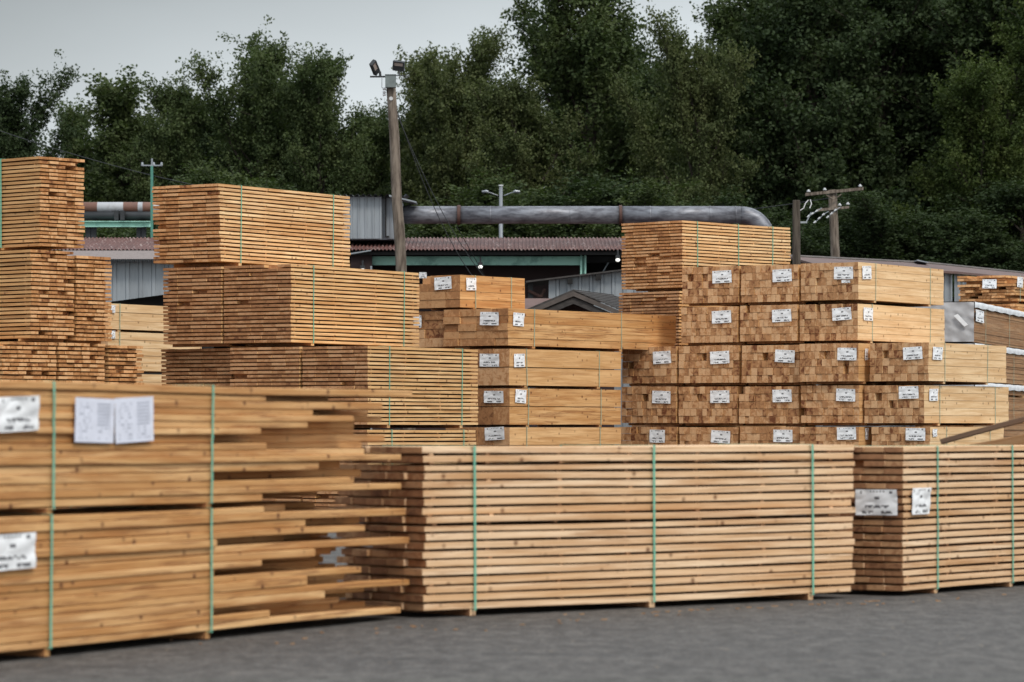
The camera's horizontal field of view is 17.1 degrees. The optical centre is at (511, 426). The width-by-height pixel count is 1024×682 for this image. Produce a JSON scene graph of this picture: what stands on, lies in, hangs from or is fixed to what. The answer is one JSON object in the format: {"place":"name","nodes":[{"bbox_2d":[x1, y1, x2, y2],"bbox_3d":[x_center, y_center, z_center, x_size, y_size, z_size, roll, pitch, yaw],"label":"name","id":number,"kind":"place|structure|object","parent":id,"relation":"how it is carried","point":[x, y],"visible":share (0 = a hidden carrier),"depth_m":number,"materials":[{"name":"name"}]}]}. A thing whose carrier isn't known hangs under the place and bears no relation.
{"place":"outdoors","nodes":[
{"label":"outdoors","id":0,"kind":"place"},
{"bbox_2d":[0,49,83,158],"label":"deciduous tree","id":1,"kind":"object","parent":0,"point":[13,112],"visible":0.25,"depth_m":137.18,"materials":[{"name":"green plant"}]},
{"bbox_2d":[45,93,111,201],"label":"deciduous tree","id":2,"kind":"object","parent":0,"point":[75,149],"visible":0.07,"depth_m":149.65,"materials":[{"name":"green plant"}]},
{"bbox_2d":[74,63,170,220],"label":"deciduous tree","id":3,"kind":"object","parent":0,"point":[119,104],"visible":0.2,"depth_m":141.37,"materials":[{"name":"green plant"}]},
{"bbox_2d":[131,374,165,384],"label":"lumber pack","id":4,"kind":"object","parent":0,"point":[151,379],"visible":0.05,"depth_m":71.23,"materials":[{"name":"brown wood"}]},
{"bbox_2d":[57,331,201,372],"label":"lumber pack","id":5,"kind":"object","parent":4,"relation":"on","point":[153,344],"visible":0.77,"depth_m":71.15,"materials":[{"name":"brown wood"}]},
{"bbox_2d":[105,303,168,332],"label":"lumber pack","id":6,"kind":"object","parent":5,"relation":"on","point":[137,318],"visible":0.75,"depth_m":70.87,"materials":[{"name":"brown wood"}]},
{"bbox_2d":[104,69,220,230],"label":"deciduous tree","id":7,"kind":"object","parent":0,"point":[179,130],"visible":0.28,"depth_m":139.23,"materials":[{"name":"green plant"}]},
{"bbox_2d":[135,157,298,232],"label":"bush","id":8,"kind":"object","parent":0,"point":[249,182],"visible":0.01,"depth_m":125.32,"materials":[{"name":"green plant"}]},
{"bbox_2d":[175,14,343,190],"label":"deciduous tree","id":9,"kind":"object","parent":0,"point":[255,96],"visible":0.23,"depth_m":138.99,"materials":[{"name":"green plant"}]},
{"bbox_2d":[265,41,380,195],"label":"deciduous tree","id":10,"kind":"object","parent":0,"point":[314,115],"visible":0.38,"depth_m":136.99,"materials":[{"name":"green plant"}]},
{"bbox_2d":[324,101,405,198],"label":"deciduous tree","id":11,"kind":"object","parent":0,"point":[377,182],"visible":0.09,"depth_m":145.26,"materials":[{"name":"green plant"}]},
{"bbox_2d":[0,0,738,157],"label":"sky","id":12,"kind":"structure","parent":0,"point":[101,35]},
{"bbox_2d":[384,40,462,237],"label":"deciduous tree","id":13,"kind":"object","parent":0,"point":[411,128],"visible":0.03,"depth_m":143.52,"materials":[{"name":"green plant"}]},
{"bbox_2d":[389,9,546,234],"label":"deciduous tree","id":14,"kind":"object","parent":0,"point":[442,95],"visible":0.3,"depth_m":139.31,"materials":[{"name":"green plant"}]},
{"bbox_2d":[405,164,552,237],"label":"bush","id":15,"kind":"object","parent":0,"point":[477,196],"visible":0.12,"depth_m":127.18,"materials":[{"name":"green plant"}]},
{"bbox_2d":[0,529,1023,681],"bbox_3d":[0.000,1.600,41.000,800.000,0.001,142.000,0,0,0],"label":"yard asphalt","id":16,"kind":"structure","parent":0,"point":[973,634],"depth_m":24.81,"materials":[{"name":"asphalt"}]},
{"bbox_2d":[77,202,158,250],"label":"conveyor","id":17,"kind":"object","parent":16,"relation":"on","point":[117,212],"visible":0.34,"depth_m":96.79,"materials":[{"name":"metal"}]},
{"bbox_2d":[67,251,213,374],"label":"roof annex","id":18,"kind":"object","parent":16,"relation":"on","point":[136,277],"visible":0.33,"depth_m":88.40,"materials":[{"name":"paint"}]},
{"bbox_2d":[0,501,408,655],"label":"lumber pack","id":19,"kind":"object","parent":16,"relation":"on","point":[77,575],"visible":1,"depth_m":25.11,"materials":[{"name":"brown wood"}]},
{"bbox_2d":[0,380,411,513],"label":"lumber pack","id":20,"kind":"object","parent":19,"relation":"on","point":[65,444],"visible":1,"depth_m":25.10,"materials":[{"name":"brown wood"}]},
{"bbox_2d":[262,496,306,500],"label":"lumber pack","id":21,"kind":"object","parent":16,"relation":"on","point":[297,498],"visible":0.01,"depth_m":61.35,"materials":[{"name":"brown wood"}]},
{"bbox_2d":[230,347,397,427],"bbox_3d":[-3.490,-0.699,63.066,1.541,1.458,3.720,0,0,31],"label":"lumber pack","id":22,"kind":"object","parent":21,"relation":"on","point":[272,367],"visible":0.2,"depth_m":61.52,"materials":[{"name":"brown wood"}]},
{"bbox_2d":[224,264,419,346],"bbox_3d":[-3.495,-2.189,63.373,1.522,1.459,4.240,0,0,31],"label":"lumber pack","id":23,"kind":"object","parent":22,"relation":"on","point":[291,305],"visible":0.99,"depth_m":62.11,"materials":[{"name":"brown wood"}]},
{"bbox_2d":[52,237,661,429],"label":"sawmill shed","id":24,"kind":"structure","parent":16,"relation":"on","point":[530,258],"depth_m":93.87,"materials":[{"name":"green paint"}]},
{"bbox_2d":[338,194,416,241],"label":"metal hut","id":25,"kind":"object","parent":24,"relation":"on","point":[371,218],"visible":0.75,"depth_m":93.00,"materials":[{"name":"paint"}]},
{"bbox_2d":[302,429,475,508],"bbox_3d":[-2.209,0.824,62.223,1.441,1.533,3.620,0,0,31],"label":"lumber pack","id":26,"kind":"object","parent":16,"relation":"on","point":[425,437],"visible":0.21,"depth_m":61.59,"materials":[{"name":"brown wood"}]},
{"bbox_2d":[302,346,477,427],"bbox_3d":[-2.191,-0.702,62.253,1.441,1.464,3.690,0,0,31],"label":"lumber pack","id":27,"kind":"object","parent":26,"relation":"on","point":[437,382],"visible":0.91,"depth_m":61.50,"materials":[{"name":"brown wood"}]},
{"bbox_2d":[369,59,484,428],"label":"light pole","id":28,"kind":"object","parent":16,"relation":"on","point":[396,193],"visible":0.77,"depth_m":79.90,"materials":[{"name":"brown wood"}]},
{"bbox_2d":[528,289,622,444],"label":"gabled kiosk","id":29,"kind":"object","parent":16,"relation":"on","point":[579,300],"visible":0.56,"depth_m":80.00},
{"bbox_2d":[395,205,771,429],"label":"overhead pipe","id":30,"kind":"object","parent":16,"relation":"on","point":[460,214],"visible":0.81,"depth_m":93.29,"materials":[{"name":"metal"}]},
{"bbox_2d":[525,269,647,444],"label":"ribbed shed","id":31,"kind":"structure","parent":16,"relation":"on","point":[607,282],"depth_m":86.00,"materials":[{"name":"metal"}]},
{"bbox_2d":[334,444,855,615],"bbox_3d":[0.833,0.880,30.532,5.199,1.430,1.245,0,0,-41],"label":"lumber pack","id":32,"kind":"object","parent":16,"relation":"on","point":[636,526],"visible":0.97,"depth_m":29.79,"materials":[{"name":"brown wood"}]},
{"bbox_2d":[805,184,863,256],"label":"utility pole","id":33,"kind":"object","parent":16,"relation":"on","point":[833,208],"visible":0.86,"depth_m":103.87,"materials":[{"name":"brown wood"}]},
{"bbox_2d":[789,255,1023,426],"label":"storage shed","id":34,"kind":"structure","parent":16,"relation":"on","point":[956,270],"depth_m":86.89,"materials":[{"name":"grey metal"}]},
{"bbox_2d":[814,445,1023,592],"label":"lumber pack","id":35,"kind":"object","parent":16,"relation":"on","point":[930,518],"visible":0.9,"depth_m":32.75,"materials":[{"name":"brown wood"}]},
{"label":"lumber pack","id":36,"kind":"object","parent":16,"relation":"on","visible":0},
{"bbox_2d":[631,385,785,426],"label":"lumber pack","id":37,"kind":"object","parent":36,"relation":"on","point":[684,425],"visible":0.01,"depth_m":73.26,"materials":[{"name":"brown wood"}]},
{"bbox_2d":[619,291,732,358],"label":"lumber pack","id":38,"kind":"object","parent":37,"relation":"on","point":[668,303],"visible":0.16,"depth_m":73.17,"materials":[{"name":"brown wood"}]},
{"bbox_2d":[621,220,790,290],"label":"lumber pack","id":39,"kind":"object","parent":38,"relation":"on","point":[664,252],"visible":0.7,"depth_m":73.46,"materials":[{"name":"brown wood"}]},
{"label":"lumber pack","id":40,"kind":"object","parent":16,"relation":"on","visible":0},
{"bbox_2d":[619,427,679,445],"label":"lumber pack","id":41,"kind":"object","parent":40,"relation":"on","point":[658,435],"visible":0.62,"depth_m":70.57,"materials":[{"name":"brown wood"}]},
{"bbox_2d":[621,387,761,424],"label":"lumber pack","id":42,"kind":"object","parent":41,"relation":"on","point":[653,405],"visible":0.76,"depth_m":70.60,"materials":[{"name":"brown wood"}]},
{"bbox_2d":[622,346,754,386],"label":"lumber pack","id":43,"kind":"object","parent":42,"relation":"on","point":[654,366],"visible":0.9,"depth_m":70.59,"materials":[{"name":"brown wood"}]},
{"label":"lumber pack","id":44,"kind":"object","parent":16,"relation":"on","visible":0},
{"bbox_2d":[679,427,772,461],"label":"lumber pack","id":45,"kind":"object","parent":44,"relation":"on","point":[709,435],"visible":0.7,"depth_m":69.84,"materials":[{"name":"brown wood"}]},
{"bbox_2d":[679,386,821,425],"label":"lumber pack","id":46,"kind":"object","parent":45,"relation":"on","point":[708,406],"visible":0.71,"depth_m":69.86,"materials":[{"name":"brown wood"}]},
{"bbox_2d":[679,345,815,385],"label":"lumber pack","id":47,"kind":"object","parent":46,"relation":"on","point":[708,365],"visible":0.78,"depth_m":69.86,"materials":[{"name":"brown wood"}]},
{"bbox_2d":[681,306,799,345],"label":"lumber pack","id":48,"kind":"object","parent":47,"relation":"on","point":[710,325],"visible":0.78,"depth_m":69.84,"materials":[{"name":"brown wood"}]},
{"bbox_2d":[682,266,749,305],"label":"lumber pack","id":49,"kind":"object","parent":48,"relation":"on","point":[713,286],"visible":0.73,"depth_m":69.83,"materials":[{"name":"brown wood"}]},
{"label":"lumber pack","id":50,"kind":"object","parent":16,"relation":"on","visible":0},
{"bbox_2d":[740,427,799,460],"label":"lumber pack","id":51,"kind":"object","parent":50,"relation":"on","point":[785,435],"visible":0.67,"depth_m":69.00,"materials":[{"name":"brown wood"}]},
{"bbox_2d":[739,386,879,425],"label":"lumber pack","id":52,"kind":"object","parent":51,"relation":"on","point":[775,404],"visible":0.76,"depth_m":69.06,"materials":[{"name":"brown wood"}]},
{"bbox_2d":[742,345,876,384],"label":"lumber pack","id":53,"kind":"object","parent":52,"relation":"on","point":[771,365],"visible":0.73,"depth_m":69.04,"materials":[{"name":"brown wood"}]},
{"bbox_2d":[740,304,814,343],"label":"lumber pack","id":54,"kind":"object","parent":53,"relation":"on","point":[769,324],"visible":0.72,"depth_m":69.10,"materials":[{"name":"brown wood"}]},
{"bbox_2d":[741,264,844,304],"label":"lumber pack","id":55,"kind":"object","parent":54,"relation":"on","point":[770,284],"visible":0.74,"depth_m":69.09,"materials":[{"name":"brown wood"}]},
{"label":"lumber pack","id":56,"kind":"object","parent":16,"relation":"on","visible":0},
{"bbox_2d":[800,427,871,460],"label":"lumber pack","id":57,"kind":"object","parent":56,"relation":"on","point":[858,436],"visible":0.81,"depth_m":68.10,"materials":[{"name":"brown wood"}]},
{"bbox_2d":[801,385,873,424],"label":"lumber pack","id":58,"kind":"object","parent":57,"relation":"on","point":[844,404],"visible":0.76,"depth_m":68.20,"materials":[{"name":"brown wood"}]},
{"bbox_2d":[800,343,929,384],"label":"lumber pack","id":59,"kind":"object","parent":58,"relation":"on","point":[840,363],"visible":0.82,"depth_m":68.12,"materials":[{"name":"brown wood"}]},
{"bbox_2d":[800,304,944,343],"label":"lumber pack","id":60,"kind":"object","parent":59,"relation":"on","point":[843,323],"visible":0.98,"depth_m":68.67,"materials":[{"name":"brown wood"}]},
{"bbox_2d":[801,262,943,306],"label":"lumber pack","id":61,"kind":"object","parent":60,"relation":"on","point":[863,283],"visible":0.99,"depth_m":68.68,"materials":[{"name":"brown wood"}]},
{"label":"lumber pack","id":62,"kind":"object","parent":16,"relation":"on","visible":0},
{"bbox_2d":[872,427,1003,445],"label":"lumber pack","id":63,"kind":"object","parent":62,"relation":"on","point":[902,436],"visible":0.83,"depth_m":67.64,"materials":[{"name":"brown wood"}]},
{"bbox_2d":[864,385,1008,425],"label":"lumber pack","id":64,"kind":"object","parent":63,"relation":"on","point":[913,405],"visible":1,"depth_m":67.93,"materials":[{"name":"brown wood"}]},
{"bbox_2d":[870,342,1006,384],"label":"lumber pack","id":65,"kind":"object","parent":64,"relation":"on","point":[930,363],"visible":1,"depth_m":67.82,"materials":[{"name":"brown wood"}]},
{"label":"wrapped lumber pack","id":66,"kind":"object","parent":16,"relation":"on","visible":0},
{"bbox_2d":[915,423,1023,437],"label":"wrapped lumber pack","id":67,"kind":"object","parent":66,"relation":"on","point":[1014,430],"visible":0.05,"depth_m":79.92,"materials":[{"name":"brown wood"}]},
{"bbox_2d":[939,383,1023,419],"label":"wrapped lumber pack","id":68,"kind":"object","parent":67,"relation":"on","point":[1016,408],"visible":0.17,"depth_m":80.38,"materials":[{"name":"brown wood"}]},
{"bbox_2d":[954,343,1023,384],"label":"wrapped lumber pack","id":69,"kind":"object","parent":68,"relation":"on","point":[1014,375],"visible":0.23,"depth_m":80.35,"materials":[{"name":"brown wood"}]},
{"bbox_2d":[916,301,1023,348],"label":"wrapped lumber pack","id":70,"kind":"object","parent":69,"relation":"on","point":[974,322],"visible":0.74,"depth_m":76.00,"materials":[{"name":"grey wood"}]},
{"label":"lumber pack","id":71,"kind":"object","parent":16,"relation":"on","visible":0},
{"bbox_2d":[161,348,253,386],"bbox_3d":[-4.821,-0.700,64.173,1.608,1.460,3.720,0,0,31],"label":"lumber pack","id":72,"kind":"object","parent":71,"relation":"on","point":[204,367],"visible":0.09,"depth_m":62.62,"materials":[{"name":"brown wood"}]},
{"bbox_2d":[163,267,318,346],"bbox_3d":[-4.767,-2.184,64.081,1.325,1.448,4.120,0,0,31],"label":"lumber pack","id":73,"kind":"object","parent":72,"relation":"on","point":[195,308],"visible":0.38,"depth_m":62.38,"materials":[{"name":"brown wood"}]},
{"bbox_2d":[152,184,350,267],"bbox_3d":[-4.860,-3.679,64.163,1.553,1.478,4.275,0,0,31],"label":"lumber pack","id":74,"kind":"object","parent":73,"relation":"on","point":[211,225],"visible":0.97,"depth_m":62.87,"materials":[{"name":"brown wood"}]},
{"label":"lumber pack","id":75,"kind":"object","parent":16,"relation":"on","visible":0},
{"bbox_2d":[0,341,56,381],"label":"lumber pack","id":76,"kind":"object","parent":75,"relation":"on","point":[25,361],"visible":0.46,"depth_m":59.84,"materials":[{"name":"orange wood"}]},
{"bbox_2d":[0,249,74,341],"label":"lumber pack","id":77,"kind":"object","parent":76,"relation":"on","point":[34,293],"visible":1,"depth_m":60.22,"materials":[{"name":"orange wood"}]},
{"bbox_2d":[0,156,84,250],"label":"lumber pack","id":78,"kind":"object","parent":77,"relation":"on","point":[40,198],"visible":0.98,"depth_m":60.42,"materials":[{"name":"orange wood"}]},
{"bbox_2d":[465,185,590,237],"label":"bush","id":79,"kind":"object","parent":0,"point":[539,230],"visible":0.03,"depth_m":124.87,"materials":[{"name":"green plant"}]},
{"bbox_2d":[446,427,620,462],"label":"lumber pack","id":80,"kind":"object","parent":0,"point":[535,436],"visible":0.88,"depth_m":67.74,"materials":[{"name":"brown wood"}]},
{"bbox_2d":[446,388,620,426],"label":"lumber pack","id":81,"kind":"object","parent":80,"relation":"on","point":[511,407],"visible":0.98,"depth_m":67.79,"materials":[{"name":"brown wood"}]},
{"bbox_2d":[468,349,620,388],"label":"lumber pack","id":82,"kind":"object","parent":81,"relation":"on","point":[535,368],"visible":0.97,"depth_m":67.73,"materials":[{"name":"brown wood"}]},
{"bbox_2d":[411,311,545,349],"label":"lumber pack","id":83,"kind":"object","parent":82,"relation":"on","point":[431,328],"visible":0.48,"depth_m":68.01,"materials":[{"name":"brown wood"}]},
{"bbox_2d":[443,308,675,351],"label":"lumber pack","id":84,"kind":"object","parent":82,"relation":"on","point":[505,328],"visible":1,"depth_m":68.06,"materials":[{"name":"brown wood"}]},
{"bbox_2d":[417,272,524,309],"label":"lumber pack","id":85,"kind":"object","parent":84,"relation":"on","point":[446,292],"visible":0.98,"depth_m":67.95,"materials":[{"name":"brown wood"}]},
{"bbox_2d":[458,66,612,226],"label":"deciduous tree","id":86,"kind":"object","parent":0,"point":[509,100],"visible":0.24,"depth_m":133.57,"materials":[{"name":"green plant"}]},
{"bbox_2d":[486,14,669,186],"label":"deciduous tree","id":87,"kind":"object","parent":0,"point":[650,81],"visible":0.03,"depth_m":155.97,"materials":[{"name":"green plant"}]},
{"bbox_2d":[498,0,685,196],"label":"deciduous tree","id":88,"kind":"object","parent":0,"point":[593,49],"visible":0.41,"depth_m":135.84,"materials":[{"name":"green plant"}]},
{"bbox_2d":[505,169,681,237],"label":"bush","id":89,"kind":"object","parent":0,"point":[595,186],"visible":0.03,"depth_m":125.04,"materials":[{"name":"green plant"}]},
{"bbox_2d":[561,168,709,237],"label":"bush","id":90,"kind":"object","parent":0,"point":[594,229],"visible":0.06,"depth_m":123.26,"materials":[{"name":"green plant"}]},
{"bbox_2d":[605,0,763,205],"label":"deciduous tree","id":91,"kind":"object","parent":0,"point":[699,89],"visible":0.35,"depth_m":131.32,"materials":[{"name":"green plant"}]},
{"bbox_2d":[680,184,790,226],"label":"bush","id":92,"kind":"object","parent":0,"point":[724,202],"visible":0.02,"depth_m":126.51,"materials":[{"name":"green plant"}]},
{"bbox_2d":[640,0,856,212],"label":"deciduous tree","id":93,"kind":"object","parent":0,"point":[721,20],"visible":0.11,"depth_m":137.25,"materials":[{"name":"green plant"}]},
{"bbox_2d":[717,0,934,223],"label":"deciduous tree","id":94,"kind":"object","parent":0,"point":[800,38],"visible":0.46,"depth_m":132.58,"materials":[{"name":"green plant"}]},
{"bbox_2d":[778,212,908,426],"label":"bush","id":95,"kind":"object","parent":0,"point":[823,237],"visible":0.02,"depth_m":123.84,"materials":[{"name":"green plant"}]},
{"bbox_2d":[753,0,1001,223],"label":"deciduous tree","id":96,"kind":"object","parent":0,"point":[910,54],"visible":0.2,"depth_m":135.01,"materials":[{"name":"green plant"}]},
{"bbox_2d":[778,177,1017,290],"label":"bush","id":97,"kind":"object","parent":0,"point":[883,229],"visible":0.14,"depth_m":122.99,"materials":[{"name":"green plant"}]},
{"bbox_2d":[851,0,1023,222],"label":"deciduous tree","id":98,"kind":"object","parent":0,"point":[968,26],"visible":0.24,"depth_m":133.87,"materials":[{"name":"green plant"}]},
{"bbox_2d":[874,200,1023,301],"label":"bush","id":99,"kind":"object","parent":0,"point":[956,241],"visible":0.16,"depth_m":123.24,"materials":[{"name":"green plant"}]},
{"bbox_2d":[875,49,1023,247],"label":"deciduous tree","id":100,"kind":"object","parent":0,"point":[969,103],"visible":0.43,"depth_m":127.03,"materials":[{"name":"green plant"}]},
{"bbox_2d":[922,209,1023,301],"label":"bush","id":101,"kind":"object","parent":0,"point":[1000,254],"visible":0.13,"depth_m":122.84,"materials":[{"name":"green plant"}]},
{"bbox_2d":[928,176,1023,299],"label":"bush","id":102,"kind":"object","parent":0,"point":[1011,194],"visible":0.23,"depth_m":125.10,"materials":[{"name":"green plant"}]},
{"bbox_2d":[936,0,1023,188],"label":"deciduous tree","id":103,"kind":"object","parent":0,"point":[1015,49],"visible":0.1,"depth_m":130.18,"materials":[{"name":"green plant"}]},
{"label":"lumber pack","id":104,"kind":"object","parent":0,"visible":0},
{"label":"lumber pack","id":105,"kind":"object","parent":104,"relation":"on","visible":0},
{"bbox_2d":[988,304,1023,311],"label":"lumber pack","id":106,"kind":"object","parent":105,"relation":"on","point":[1019,307],"visible":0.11,"depth_m":82.12,"materials":[{"name":"orange wood"}]},
{"bbox_2d":[957,275,1023,303],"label":"lumber pack","id":107,"kind":"object","parent":106,"relation":"on","point":[999,289],"visible":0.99,"depth_m":82.36,"materials":[{"name":"orange wood"}]},
{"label":"lumber pack","id":108,"kind":"object","parent":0,"visible":0},
{"bbox_2d":[49,343,104,382],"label":"lumber pack","id":109,"kind":"object","parent":108,"relation":"on","point":[73,360],"visible":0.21,"depth_m":60.77,"materials":[{"name":"orange wood"}]},
{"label":"lumber pack","id":110,"kind":"object","parent":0,"visible":0},
{"bbox_2d":[84,345,143,383],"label":"lumber pack","id":111,"kind":"object","parent":110,"relation":"on","point":[120,366],"visible":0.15,"depth_m":61.51,"materials":[{"name":"orange wood"}]},
{"bbox_2d":[0,256,111,343],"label":"lumber pack","id":112,"kind":"object","parent":111,"relation":"on","point":[90,283],"visible":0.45,"depth_m":60.99,"materials":[{"name":"orange wood"}]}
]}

